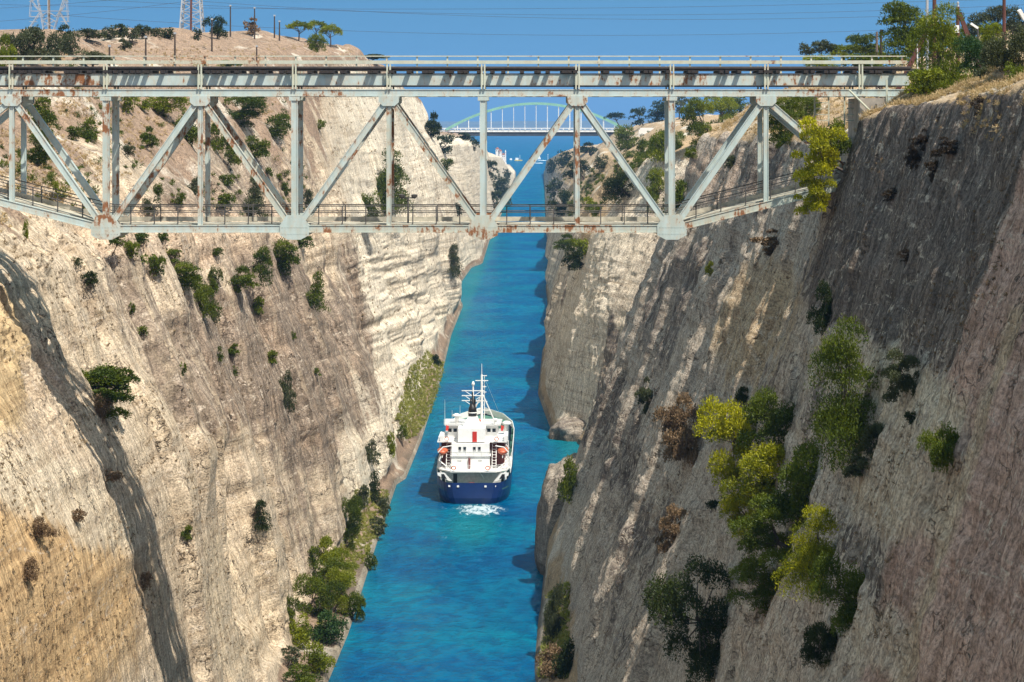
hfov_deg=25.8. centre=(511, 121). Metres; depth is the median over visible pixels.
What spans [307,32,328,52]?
pine tree
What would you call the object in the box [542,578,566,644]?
wall shrub
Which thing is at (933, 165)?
wall shrub
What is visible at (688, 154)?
wall shrub
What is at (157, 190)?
wall shrub
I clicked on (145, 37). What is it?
utility pole
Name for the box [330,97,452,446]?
wall tufts
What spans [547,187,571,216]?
pine tree
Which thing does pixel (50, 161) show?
dry grass
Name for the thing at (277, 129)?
bush
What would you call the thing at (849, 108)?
access ladder
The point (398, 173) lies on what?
pine tree
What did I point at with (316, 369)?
wall shrub
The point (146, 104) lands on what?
wall shrub
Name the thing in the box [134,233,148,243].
wall shrub
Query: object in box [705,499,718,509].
wall shrub
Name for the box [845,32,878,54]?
wall shrub
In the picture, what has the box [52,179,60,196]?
wall shrub
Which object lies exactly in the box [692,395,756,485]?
pine tree
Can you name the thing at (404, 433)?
wall shrub
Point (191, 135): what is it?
wall shrub
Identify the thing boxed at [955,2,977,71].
braced pole
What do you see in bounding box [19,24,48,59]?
olive tree
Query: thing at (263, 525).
pine tree
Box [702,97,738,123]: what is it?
pine tree
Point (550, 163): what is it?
wall shrub
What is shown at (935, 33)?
pine tree
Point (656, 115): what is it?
pine tree
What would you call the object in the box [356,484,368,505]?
wall shrub
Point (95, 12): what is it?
power line
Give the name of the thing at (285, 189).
wall shrub
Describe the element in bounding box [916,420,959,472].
wall shrub
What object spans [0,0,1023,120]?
sky
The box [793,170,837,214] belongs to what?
wall shrub
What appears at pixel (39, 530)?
wall shrub
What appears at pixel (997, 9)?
pine tree
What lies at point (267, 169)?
wall shrub
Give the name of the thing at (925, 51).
pine tree
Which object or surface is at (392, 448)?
wall shrub
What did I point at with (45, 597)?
wall tufts
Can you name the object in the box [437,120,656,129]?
mountain
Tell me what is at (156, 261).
wall shrub
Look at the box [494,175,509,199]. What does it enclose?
pine tree
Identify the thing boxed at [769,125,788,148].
wall shrub
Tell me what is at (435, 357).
wall shrub
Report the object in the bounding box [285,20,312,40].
umbrella pine
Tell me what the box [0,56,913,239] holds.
railway bridge
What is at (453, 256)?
pine tree
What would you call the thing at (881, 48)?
utility pole
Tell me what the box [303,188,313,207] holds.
wall shrub
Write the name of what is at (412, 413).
bank grass
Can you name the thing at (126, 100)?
wall shrub
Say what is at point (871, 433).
wall shrub
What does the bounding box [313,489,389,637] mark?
bank grass
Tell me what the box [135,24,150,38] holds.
olive tree
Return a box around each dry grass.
[0,44,365,232]
[707,86,911,135]
[852,58,1023,140]
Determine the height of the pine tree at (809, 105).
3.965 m
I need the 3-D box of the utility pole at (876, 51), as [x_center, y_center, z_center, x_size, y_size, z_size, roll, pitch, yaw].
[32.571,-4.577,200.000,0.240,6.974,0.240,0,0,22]
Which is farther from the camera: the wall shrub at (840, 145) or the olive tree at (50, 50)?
the olive tree at (50, 50)
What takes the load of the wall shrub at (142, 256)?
on the cliff at (172, 635)
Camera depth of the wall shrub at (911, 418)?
102.23 m
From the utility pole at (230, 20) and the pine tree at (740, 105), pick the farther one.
the pine tree at (740, 105)
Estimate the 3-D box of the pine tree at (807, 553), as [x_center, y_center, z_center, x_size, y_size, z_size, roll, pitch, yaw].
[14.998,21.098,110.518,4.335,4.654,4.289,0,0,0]
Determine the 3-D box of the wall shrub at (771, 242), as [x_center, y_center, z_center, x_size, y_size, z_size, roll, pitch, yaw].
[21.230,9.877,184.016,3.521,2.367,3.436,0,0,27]
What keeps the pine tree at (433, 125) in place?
on the cliff at (172, 635)
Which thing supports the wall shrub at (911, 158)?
on the cliff at (617, 303)
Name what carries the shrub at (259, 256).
on the cliff at (172, 635)
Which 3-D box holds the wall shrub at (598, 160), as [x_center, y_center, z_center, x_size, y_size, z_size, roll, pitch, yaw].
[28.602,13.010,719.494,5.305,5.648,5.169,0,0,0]
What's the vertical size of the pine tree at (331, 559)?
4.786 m
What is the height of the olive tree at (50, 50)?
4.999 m
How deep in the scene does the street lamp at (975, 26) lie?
169.94 m
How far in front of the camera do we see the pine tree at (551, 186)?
1254.88 m
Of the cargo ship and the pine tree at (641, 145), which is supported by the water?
the cargo ship
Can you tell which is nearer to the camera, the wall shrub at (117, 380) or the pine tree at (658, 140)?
the wall shrub at (117, 380)
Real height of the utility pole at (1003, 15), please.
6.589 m
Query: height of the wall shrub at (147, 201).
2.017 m
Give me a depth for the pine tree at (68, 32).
309.92 m
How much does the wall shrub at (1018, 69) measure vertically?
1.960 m
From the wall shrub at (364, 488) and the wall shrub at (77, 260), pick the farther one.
the wall shrub at (364, 488)
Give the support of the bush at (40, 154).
on the cliff at (172, 635)
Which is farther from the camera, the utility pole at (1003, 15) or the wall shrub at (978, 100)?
the utility pole at (1003, 15)
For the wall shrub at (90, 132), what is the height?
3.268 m
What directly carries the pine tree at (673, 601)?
on the cliff at (617, 303)
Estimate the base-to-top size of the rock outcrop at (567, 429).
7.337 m
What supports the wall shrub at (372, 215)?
on the cliff at (172, 635)
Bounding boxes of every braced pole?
[896,0,936,88]
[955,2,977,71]
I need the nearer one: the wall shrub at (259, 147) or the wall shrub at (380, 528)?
the wall shrub at (380, 528)
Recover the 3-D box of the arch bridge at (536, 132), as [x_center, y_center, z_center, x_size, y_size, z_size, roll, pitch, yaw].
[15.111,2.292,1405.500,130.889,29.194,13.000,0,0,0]
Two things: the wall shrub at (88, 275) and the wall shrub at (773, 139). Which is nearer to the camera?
the wall shrub at (88, 275)
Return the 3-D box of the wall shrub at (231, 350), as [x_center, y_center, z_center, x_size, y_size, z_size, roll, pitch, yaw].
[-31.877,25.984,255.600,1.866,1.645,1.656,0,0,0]
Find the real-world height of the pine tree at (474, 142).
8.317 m
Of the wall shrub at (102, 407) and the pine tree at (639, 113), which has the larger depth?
the pine tree at (639, 113)
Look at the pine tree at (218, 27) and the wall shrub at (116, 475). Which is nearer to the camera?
the wall shrub at (116, 475)
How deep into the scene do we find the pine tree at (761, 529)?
123.78 m
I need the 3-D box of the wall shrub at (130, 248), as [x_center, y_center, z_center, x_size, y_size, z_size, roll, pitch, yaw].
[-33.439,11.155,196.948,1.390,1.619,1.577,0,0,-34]
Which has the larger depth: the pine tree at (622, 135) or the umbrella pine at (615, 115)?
the umbrella pine at (615, 115)
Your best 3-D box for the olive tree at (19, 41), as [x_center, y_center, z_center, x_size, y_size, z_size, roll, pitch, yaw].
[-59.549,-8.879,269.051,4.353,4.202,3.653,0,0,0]
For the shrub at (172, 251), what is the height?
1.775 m
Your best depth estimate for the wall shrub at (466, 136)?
1117.55 m
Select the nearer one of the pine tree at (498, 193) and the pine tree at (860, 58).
the pine tree at (860, 58)
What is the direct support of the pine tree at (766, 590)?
on the cliff at (617, 303)
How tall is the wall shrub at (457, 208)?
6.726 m
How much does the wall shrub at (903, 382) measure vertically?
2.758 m
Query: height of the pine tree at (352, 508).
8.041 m
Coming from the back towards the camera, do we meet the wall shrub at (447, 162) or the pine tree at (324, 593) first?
the wall shrub at (447, 162)
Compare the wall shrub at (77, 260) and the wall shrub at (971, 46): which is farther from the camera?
the wall shrub at (77, 260)
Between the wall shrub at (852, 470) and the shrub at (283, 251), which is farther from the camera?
the shrub at (283, 251)
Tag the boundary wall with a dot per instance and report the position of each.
(643, 130)
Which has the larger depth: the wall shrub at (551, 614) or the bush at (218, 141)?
the bush at (218, 141)
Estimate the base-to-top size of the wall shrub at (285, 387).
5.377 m
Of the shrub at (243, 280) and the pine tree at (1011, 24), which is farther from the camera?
the pine tree at (1011, 24)
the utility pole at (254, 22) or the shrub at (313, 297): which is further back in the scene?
the utility pole at (254, 22)
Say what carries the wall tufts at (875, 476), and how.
on the cliff at (617, 303)
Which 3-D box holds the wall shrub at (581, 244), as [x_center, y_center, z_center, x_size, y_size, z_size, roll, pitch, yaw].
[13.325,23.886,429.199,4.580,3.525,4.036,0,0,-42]
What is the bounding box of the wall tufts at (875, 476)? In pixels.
[601,106,1016,658]
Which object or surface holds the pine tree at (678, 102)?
on the cliff at (617, 303)
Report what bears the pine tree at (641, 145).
on the cliff at (617, 303)
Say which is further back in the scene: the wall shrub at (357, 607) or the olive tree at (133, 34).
the olive tree at (133, 34)
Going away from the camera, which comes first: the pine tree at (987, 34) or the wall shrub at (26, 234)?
the wall shrub at (26, 234)
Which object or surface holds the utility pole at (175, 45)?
on the cliff at (172, 635)
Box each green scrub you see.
[0,64,307,221]
[491,160,511,201]
[547,130,687,216]
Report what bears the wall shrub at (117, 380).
on the cliff at (172, 635)
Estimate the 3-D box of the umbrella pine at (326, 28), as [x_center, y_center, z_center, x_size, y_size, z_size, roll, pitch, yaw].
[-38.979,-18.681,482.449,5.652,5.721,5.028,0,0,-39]
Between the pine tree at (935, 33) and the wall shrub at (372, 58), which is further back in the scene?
the wall shrub at (372, 58)
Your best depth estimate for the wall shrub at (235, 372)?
255.47 m
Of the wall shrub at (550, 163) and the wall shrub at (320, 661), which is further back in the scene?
the wall shrub at (550, 163)
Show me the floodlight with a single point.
(402, 196)
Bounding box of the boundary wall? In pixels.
[639,128,653,136]
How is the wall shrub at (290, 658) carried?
on the cliff at (172, 635)
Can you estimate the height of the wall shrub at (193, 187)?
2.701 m
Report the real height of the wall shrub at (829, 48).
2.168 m
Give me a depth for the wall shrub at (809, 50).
329.57 m
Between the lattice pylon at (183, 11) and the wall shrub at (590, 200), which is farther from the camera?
the wall shrub at (590, 200)
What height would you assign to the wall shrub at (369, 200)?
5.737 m
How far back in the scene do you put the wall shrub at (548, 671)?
222.81 m
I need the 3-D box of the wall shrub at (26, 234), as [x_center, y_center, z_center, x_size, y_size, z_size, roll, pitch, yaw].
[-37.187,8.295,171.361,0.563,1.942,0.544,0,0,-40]
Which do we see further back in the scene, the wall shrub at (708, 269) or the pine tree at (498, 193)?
the pine tree at (498, 193)
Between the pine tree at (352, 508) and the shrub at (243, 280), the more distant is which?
the pine tree at (352, 508)
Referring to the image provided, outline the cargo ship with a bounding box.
[437,371,513,503]
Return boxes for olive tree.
[0,32,34,64]
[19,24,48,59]
[38,30,65,65]
[57,28,80,55]
[75,28,107,41]
[100,25,118,40]
[112,24,128,37]
[118,38,132,50]
[121,25,140,42]
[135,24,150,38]
[145,27,163,38]
[162,27,174,38]
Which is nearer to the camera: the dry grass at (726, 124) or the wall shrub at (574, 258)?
the dry grass at (726, 124)
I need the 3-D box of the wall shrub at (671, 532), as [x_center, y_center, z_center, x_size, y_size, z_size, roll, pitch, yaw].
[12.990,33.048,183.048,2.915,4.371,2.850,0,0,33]
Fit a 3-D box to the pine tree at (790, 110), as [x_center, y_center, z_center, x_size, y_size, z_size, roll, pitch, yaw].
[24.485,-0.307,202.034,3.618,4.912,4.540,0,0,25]
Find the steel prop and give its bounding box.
[848,89,868,110]
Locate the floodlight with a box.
[399,194,416,222]
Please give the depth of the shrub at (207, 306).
235.18 m
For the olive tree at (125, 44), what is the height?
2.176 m
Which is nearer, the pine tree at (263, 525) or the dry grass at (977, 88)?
the dry grass at (977, 88)
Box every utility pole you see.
[144,36,146,65]
[174,32,175,65]
[211,18,212,51]
[229,5,230,36]
[254,7,255,38]
[875,32,877,97]
[880,29,881,97]
[1002,0,1005,49]
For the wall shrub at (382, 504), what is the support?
on the cliff at (172, 635)
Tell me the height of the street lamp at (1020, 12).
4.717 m
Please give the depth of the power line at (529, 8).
429.98 m
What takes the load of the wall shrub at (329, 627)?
on the cliff at (172, 635)
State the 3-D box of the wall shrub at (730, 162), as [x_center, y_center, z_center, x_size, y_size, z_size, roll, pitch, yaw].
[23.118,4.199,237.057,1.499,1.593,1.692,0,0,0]
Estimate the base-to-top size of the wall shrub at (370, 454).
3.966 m
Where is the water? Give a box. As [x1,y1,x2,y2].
[328,136,602,681]
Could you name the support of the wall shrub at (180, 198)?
on the cliff at (172, 635)
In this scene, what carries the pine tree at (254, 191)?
on the cliff at (172, 635)
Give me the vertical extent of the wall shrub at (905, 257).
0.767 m
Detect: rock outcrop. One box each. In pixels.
[534,453,576,575]
[549,417,586,441]
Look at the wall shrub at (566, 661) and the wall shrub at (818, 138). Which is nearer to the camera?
the wall shrub at (818, 138)
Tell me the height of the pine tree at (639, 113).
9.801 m
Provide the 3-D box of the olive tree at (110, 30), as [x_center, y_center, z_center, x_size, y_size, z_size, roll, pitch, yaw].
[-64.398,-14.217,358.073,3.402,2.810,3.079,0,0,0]
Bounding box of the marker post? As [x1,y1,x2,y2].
[886,80,887,104]
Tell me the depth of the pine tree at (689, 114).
399.75 m
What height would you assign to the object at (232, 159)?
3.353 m
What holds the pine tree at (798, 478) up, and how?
on the cliff at (617, 303)
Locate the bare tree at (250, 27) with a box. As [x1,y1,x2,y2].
[243,16,260,36]
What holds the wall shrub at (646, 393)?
on the cliff at (617, 303)
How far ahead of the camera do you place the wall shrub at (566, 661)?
219.30 m
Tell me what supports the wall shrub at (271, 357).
on the cliff at (172, 635)
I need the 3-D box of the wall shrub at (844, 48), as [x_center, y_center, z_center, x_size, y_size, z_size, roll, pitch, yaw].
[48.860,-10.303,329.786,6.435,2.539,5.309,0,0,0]
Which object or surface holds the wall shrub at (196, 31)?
on the cliff at (172, 635)
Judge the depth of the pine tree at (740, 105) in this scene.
727.62 m
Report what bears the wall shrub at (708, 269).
on the cliff at (617, 303)
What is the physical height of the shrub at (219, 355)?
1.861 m
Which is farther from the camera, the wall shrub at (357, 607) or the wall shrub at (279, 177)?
the wall shrub at (279, 177)
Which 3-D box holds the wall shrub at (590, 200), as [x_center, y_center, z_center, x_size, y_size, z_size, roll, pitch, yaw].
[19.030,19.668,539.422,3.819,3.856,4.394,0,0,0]
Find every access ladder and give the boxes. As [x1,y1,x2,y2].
[814,96,829,124]
[844,86,864,123]
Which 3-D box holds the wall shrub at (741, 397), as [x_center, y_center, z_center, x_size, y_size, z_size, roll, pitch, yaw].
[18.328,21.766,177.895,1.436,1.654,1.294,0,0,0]
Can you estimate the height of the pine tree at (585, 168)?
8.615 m
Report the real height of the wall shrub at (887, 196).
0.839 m
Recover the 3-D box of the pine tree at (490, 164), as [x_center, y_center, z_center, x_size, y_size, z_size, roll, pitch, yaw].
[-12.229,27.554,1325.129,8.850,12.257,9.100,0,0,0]
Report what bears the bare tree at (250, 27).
on the cliff at (172, 635)
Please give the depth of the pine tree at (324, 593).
251.70 m
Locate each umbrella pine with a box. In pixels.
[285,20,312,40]
[303,20,326,43]
[318,22,342,46]
[604,111,625,126]
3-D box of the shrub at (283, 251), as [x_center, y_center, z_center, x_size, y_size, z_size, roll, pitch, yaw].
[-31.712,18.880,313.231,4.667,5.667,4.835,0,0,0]
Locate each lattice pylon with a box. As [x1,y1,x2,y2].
[29,0,68,28]
[179,0,204,32]
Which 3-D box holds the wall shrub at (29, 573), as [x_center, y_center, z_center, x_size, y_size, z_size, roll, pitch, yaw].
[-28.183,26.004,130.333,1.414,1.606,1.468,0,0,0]
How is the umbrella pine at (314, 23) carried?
on the cliff at (172, 635)
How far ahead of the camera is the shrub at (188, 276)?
229.54 m
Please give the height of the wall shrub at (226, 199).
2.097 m
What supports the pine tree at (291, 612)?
on the cliff at (172, 635)
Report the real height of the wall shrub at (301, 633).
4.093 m
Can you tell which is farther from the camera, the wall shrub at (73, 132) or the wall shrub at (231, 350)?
the wall shrub at (231, 350)
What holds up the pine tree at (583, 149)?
on the cliff at (617, 303)
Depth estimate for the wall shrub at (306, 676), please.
220.94 m
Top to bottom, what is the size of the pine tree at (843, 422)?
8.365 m
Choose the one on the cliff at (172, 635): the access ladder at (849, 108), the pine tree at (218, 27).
the pine tree at (218, 27)
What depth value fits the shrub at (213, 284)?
255.03 m
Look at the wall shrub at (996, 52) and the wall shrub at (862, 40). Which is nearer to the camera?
the wall shrub at (996, 52)
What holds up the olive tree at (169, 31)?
on the cliff at (172, 635)
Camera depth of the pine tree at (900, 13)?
189.30 m
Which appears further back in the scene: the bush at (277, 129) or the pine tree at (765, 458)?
the bush at (277, 129)
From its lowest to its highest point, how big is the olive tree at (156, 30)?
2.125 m
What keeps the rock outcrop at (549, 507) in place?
in the water
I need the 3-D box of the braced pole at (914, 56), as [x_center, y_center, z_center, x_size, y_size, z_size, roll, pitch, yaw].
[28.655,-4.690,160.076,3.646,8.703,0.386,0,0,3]
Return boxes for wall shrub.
[22,219,28,237]
[22,556,38,582]
[27,97,59,127]
[32,516,56,538]
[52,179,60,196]
[64,125,81,138]
[71,508,86,522]
[72,48,115,65]
[73,256,83,266]
[77,116,98,143]
[80,363,140,419]
[81,270,99,285]
[94,393,113,422]
[105,468,124,482]
[108,235,127,255]
[121,97,137,112]
[121,144,135,156]
[123,240,139,257]
[129,301,135,313]
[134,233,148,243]
[135,97,152,111]
[136,325,148,335]
[139,254,147,263]
[140,570,153,590]
[142,196,160,214]
[146,253,167,275]
[153,183,163,195]
[157,233,169,242]
[175,113,197,147]
[175,191,186,205]
[180,361,186,375]
[180,525,192,540]
[186,176,204,195]
[192,26,201,40]
[211,310,220,324]
[212,247,223,256]
[216,64,242,65]
[216,193,235,208]
[218,173,234,185]
[228,343,240,355]
[232,366,238,375]
[245,135,270,158]
[252,296,264,314]
[265,167,272,176]
[267,350,277,364]
[276,173,282,180]
[278,369,296,412]
[281,181,289,195]
[281,645,302,668]
[282,662,323,681]
[289,610,312,649]
[297,236,315,248]
[300,640,335,673]
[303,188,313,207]
[309,609,348,645]
[314,367,321,375]
[317,119,326,129]
[344,591,365,619]
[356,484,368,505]
[360,208,383,221]
[361,188,382,215]
[364,439,381,465]
[364,550,377,570]
[365,54,389,59]
[369,516,388,536]
[377,495,390,516]
[386,431,395,457]
[396,423,407,439]
[432,354,441,365]
[441,158,454,170]
[455,132,470,140]
[455,202,462,216]
[535,642,561,680]
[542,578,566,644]
[546,157,558,175]
[551,635,574,679]
[556,454,578,503]
[561,243,583,271]
[571,238,588,254]
[584,196,597,209]
[593,154,608,170]
[634,376,652,414]
[652,391,702,469]
[655,502,686,553]
[683,147,697,158]
[704,261,713,275]
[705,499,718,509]
[724,154,735,168]
[735,386,748,404]
[749,228,778,255]
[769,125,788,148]
[790,115,848,182]
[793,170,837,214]
[798,41,820,55]
[799,620,837,669]
[806,279,832,335]
[813,39,831,55]
[823,43,836,55]
[824,116,852,156]
[827,43,864,59]
[842,448,867,477]
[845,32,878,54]
[855,421,884,469]
[862,43,884,55]
[880,348,920,403]
[882,187,896,200]
[897,248,908,261]
[903,138,921,169]
[904,66,949,95]
[904,410,915,424]
[912,128,928,150]
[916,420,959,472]
[924,153,938,182]
[930,136,958,156]
[949,33,987,74]
[970,94,984,115]
[972,59,997,77]
[978,22,1023,72]
[1003,59,1023,83]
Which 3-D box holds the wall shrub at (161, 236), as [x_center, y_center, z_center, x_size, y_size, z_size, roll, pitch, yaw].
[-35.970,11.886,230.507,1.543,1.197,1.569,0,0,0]
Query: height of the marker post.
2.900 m
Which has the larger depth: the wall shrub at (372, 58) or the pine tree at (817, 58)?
the wall shrub at (372, 58)
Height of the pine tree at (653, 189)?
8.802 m
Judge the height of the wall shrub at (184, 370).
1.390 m
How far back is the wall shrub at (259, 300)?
279.81 m
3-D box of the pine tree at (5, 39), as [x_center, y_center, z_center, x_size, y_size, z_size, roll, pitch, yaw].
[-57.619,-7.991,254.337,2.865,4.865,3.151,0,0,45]
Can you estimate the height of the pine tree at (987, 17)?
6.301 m
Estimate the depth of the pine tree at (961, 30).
179.64 m
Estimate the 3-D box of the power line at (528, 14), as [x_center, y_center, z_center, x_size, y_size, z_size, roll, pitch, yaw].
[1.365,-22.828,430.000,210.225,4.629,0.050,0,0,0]
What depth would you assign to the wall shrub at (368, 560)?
284.45 m
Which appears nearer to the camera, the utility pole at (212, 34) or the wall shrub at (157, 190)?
the wall shrub at (157, 190)
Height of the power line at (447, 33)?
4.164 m
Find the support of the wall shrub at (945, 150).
on the cliff at (617, 303)
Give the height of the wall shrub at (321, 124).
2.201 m
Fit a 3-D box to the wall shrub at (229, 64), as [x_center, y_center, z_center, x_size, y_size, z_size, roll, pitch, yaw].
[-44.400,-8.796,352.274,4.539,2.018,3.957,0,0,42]
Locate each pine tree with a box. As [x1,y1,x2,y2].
[0,31,17,65]
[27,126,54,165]
[55,24,74,37]
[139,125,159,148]
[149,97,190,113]
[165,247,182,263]
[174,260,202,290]
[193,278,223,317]
[201,14,227,38]
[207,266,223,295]
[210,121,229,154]
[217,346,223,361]
[222,97,268,127]
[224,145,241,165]
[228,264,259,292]
[243,177,272,216]
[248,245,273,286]
[252,499,275,532]
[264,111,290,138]
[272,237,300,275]
[286,595,300,619]
[292,572,346,615]
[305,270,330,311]
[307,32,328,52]
[307,546,326,584]
[317,533,339,566]
[318,547,357,585]
[325,565,365,614]
[342,492,363,550]
[369,468,381,504]
[375,148,415,214]
[424,110,442,137]
[436,132,454,153]
[447,243,463,279]
[470,136,479,150]
[487,159,498,177]
[491,189,501,207]
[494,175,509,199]
[504,168,510,180]
[545,177,563,199]
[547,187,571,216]
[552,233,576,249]
[556,149,572,169]
[561,158,591,179]
[580,142,598,155]
[599,169,634,205]
[613,123,637,151]
[628,107,645,125]
[634,137,652,158]
[641,553,731,681]
[644,99,664,122]
[645,129,676,162]
[645,166,664,211]
[675,97,689,118]
[679,97,714,148]
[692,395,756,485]
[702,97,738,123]
[717,491,760,538]
[718,439,785,520]
[724,553,782,616]
[726,492,803,566]
[727,97,749,111]
[733,385,795,465]
[761,435,819,524]
[769,97,805,144]
[771,502,840,601]
[786,87,821,121]
[792,313,879,473]
[803,54,842,88]
[808,549,865,636]
[839,52,883,88]
[870,0,931,67]
[904,0,973,95]
[904,14,947,65]
[929,26,970,59]
[962,23,981,38]
[967,9,1001,37]
[976,20,1008,46]
[986,4,1011,38]
[999,4,1022,35]
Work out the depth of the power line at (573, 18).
429.98 m
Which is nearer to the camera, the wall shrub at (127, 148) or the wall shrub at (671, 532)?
the wall shrub at (671, 532)
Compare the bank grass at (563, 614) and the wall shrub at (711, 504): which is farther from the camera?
the bank grass at (563, 614)
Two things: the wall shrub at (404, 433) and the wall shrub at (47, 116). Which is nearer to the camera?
the wall shrub at (47, 116)
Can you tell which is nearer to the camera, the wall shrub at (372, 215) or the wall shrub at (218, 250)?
the wall shrub at (218, 250)
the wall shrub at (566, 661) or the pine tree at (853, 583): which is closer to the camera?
the pine tree at (853, 583)
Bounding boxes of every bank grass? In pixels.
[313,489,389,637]
[395,349,444,442]
[535,582,571,678]
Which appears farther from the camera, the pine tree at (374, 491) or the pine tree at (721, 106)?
the pine tree at (721, 106)
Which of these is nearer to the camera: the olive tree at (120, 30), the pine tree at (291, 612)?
the pine tree at (291, 612)
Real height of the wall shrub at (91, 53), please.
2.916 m
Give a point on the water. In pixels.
(450, 592)
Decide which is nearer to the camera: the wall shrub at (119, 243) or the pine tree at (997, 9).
the wall shrub at (119, 243)
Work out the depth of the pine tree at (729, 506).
133.71 m
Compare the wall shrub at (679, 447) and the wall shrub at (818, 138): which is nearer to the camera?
the wall shrub at (818, 138)
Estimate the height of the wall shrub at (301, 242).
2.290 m
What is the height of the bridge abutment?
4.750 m
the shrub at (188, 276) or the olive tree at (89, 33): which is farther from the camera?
the olive tree at (89, 33)
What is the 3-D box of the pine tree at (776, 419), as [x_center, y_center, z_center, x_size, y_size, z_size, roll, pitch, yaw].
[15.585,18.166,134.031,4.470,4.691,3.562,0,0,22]
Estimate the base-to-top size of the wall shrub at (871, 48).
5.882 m
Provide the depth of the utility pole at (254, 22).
419.88 m
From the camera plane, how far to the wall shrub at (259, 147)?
330.61 m
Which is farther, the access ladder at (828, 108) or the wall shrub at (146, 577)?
the wall shrub at (146, 577)
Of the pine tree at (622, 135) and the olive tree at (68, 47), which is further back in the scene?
the pine tree at (622, 135)
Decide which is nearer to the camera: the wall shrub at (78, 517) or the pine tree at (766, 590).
the pine tree at (766, 590)
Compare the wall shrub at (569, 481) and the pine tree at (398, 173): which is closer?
the wall shrub at (569, 481)
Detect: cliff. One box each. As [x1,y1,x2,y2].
[0,27,515,681]
[535,31,1023,681]
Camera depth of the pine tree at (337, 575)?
255.05 m
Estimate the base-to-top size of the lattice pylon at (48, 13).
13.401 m
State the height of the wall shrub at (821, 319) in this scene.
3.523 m
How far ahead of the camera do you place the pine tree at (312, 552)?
261.26 m
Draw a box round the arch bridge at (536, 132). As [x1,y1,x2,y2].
[441,102,622,135]
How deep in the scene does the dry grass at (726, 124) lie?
226.16 m
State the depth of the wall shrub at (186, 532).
177.95 m
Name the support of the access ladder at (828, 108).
hanging from the railway bridge at (298, 223)
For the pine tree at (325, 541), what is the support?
on the cliff at (172, 635)
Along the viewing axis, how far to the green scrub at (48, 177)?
245.27 m
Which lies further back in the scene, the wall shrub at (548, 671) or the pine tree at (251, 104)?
the pine tree at (251, 104)
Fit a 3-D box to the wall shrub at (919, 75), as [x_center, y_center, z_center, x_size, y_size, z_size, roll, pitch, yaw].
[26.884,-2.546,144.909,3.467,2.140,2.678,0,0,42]
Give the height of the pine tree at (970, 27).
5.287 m
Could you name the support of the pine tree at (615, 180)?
on the cliff at (617, 303)
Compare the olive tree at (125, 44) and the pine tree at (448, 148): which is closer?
the olive tree at (125, 44)
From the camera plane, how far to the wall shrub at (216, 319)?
249.86 m
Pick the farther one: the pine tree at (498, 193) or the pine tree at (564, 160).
the pine tree at (564, 160)
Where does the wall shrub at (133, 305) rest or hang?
on the cliff at (172, 635)
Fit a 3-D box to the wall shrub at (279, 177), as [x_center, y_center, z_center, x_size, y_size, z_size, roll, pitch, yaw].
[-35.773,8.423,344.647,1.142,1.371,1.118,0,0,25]
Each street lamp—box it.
[970,23,978,38]
[1017,9,1023,62]
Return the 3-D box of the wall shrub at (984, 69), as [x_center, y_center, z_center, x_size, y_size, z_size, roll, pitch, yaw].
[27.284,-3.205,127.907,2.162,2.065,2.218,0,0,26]
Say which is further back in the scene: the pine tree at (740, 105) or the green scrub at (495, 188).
the green scrub at (495, 188)
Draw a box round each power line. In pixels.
[0,0,961,8]
[7,1,184,20]
[50,14,968,34]
[110,0,1009,14]
[203,1,1023,19]
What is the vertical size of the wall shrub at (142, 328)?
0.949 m
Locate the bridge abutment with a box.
[839,97,895,161]
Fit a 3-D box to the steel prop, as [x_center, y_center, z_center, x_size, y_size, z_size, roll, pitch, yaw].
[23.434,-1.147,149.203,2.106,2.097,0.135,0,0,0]
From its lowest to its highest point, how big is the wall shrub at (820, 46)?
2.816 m
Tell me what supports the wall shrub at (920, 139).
on the cliff at (617, 303)
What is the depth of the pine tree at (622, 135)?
750.23 m
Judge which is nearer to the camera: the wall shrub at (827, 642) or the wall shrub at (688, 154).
the wall shrub at (827, 642)
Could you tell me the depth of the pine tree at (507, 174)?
1833.95 m
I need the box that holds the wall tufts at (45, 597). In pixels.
[0,232,388,680]
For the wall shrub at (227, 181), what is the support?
on the cliff at (172, 635)
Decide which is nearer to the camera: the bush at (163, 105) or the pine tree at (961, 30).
the pine tree at (961, 30)

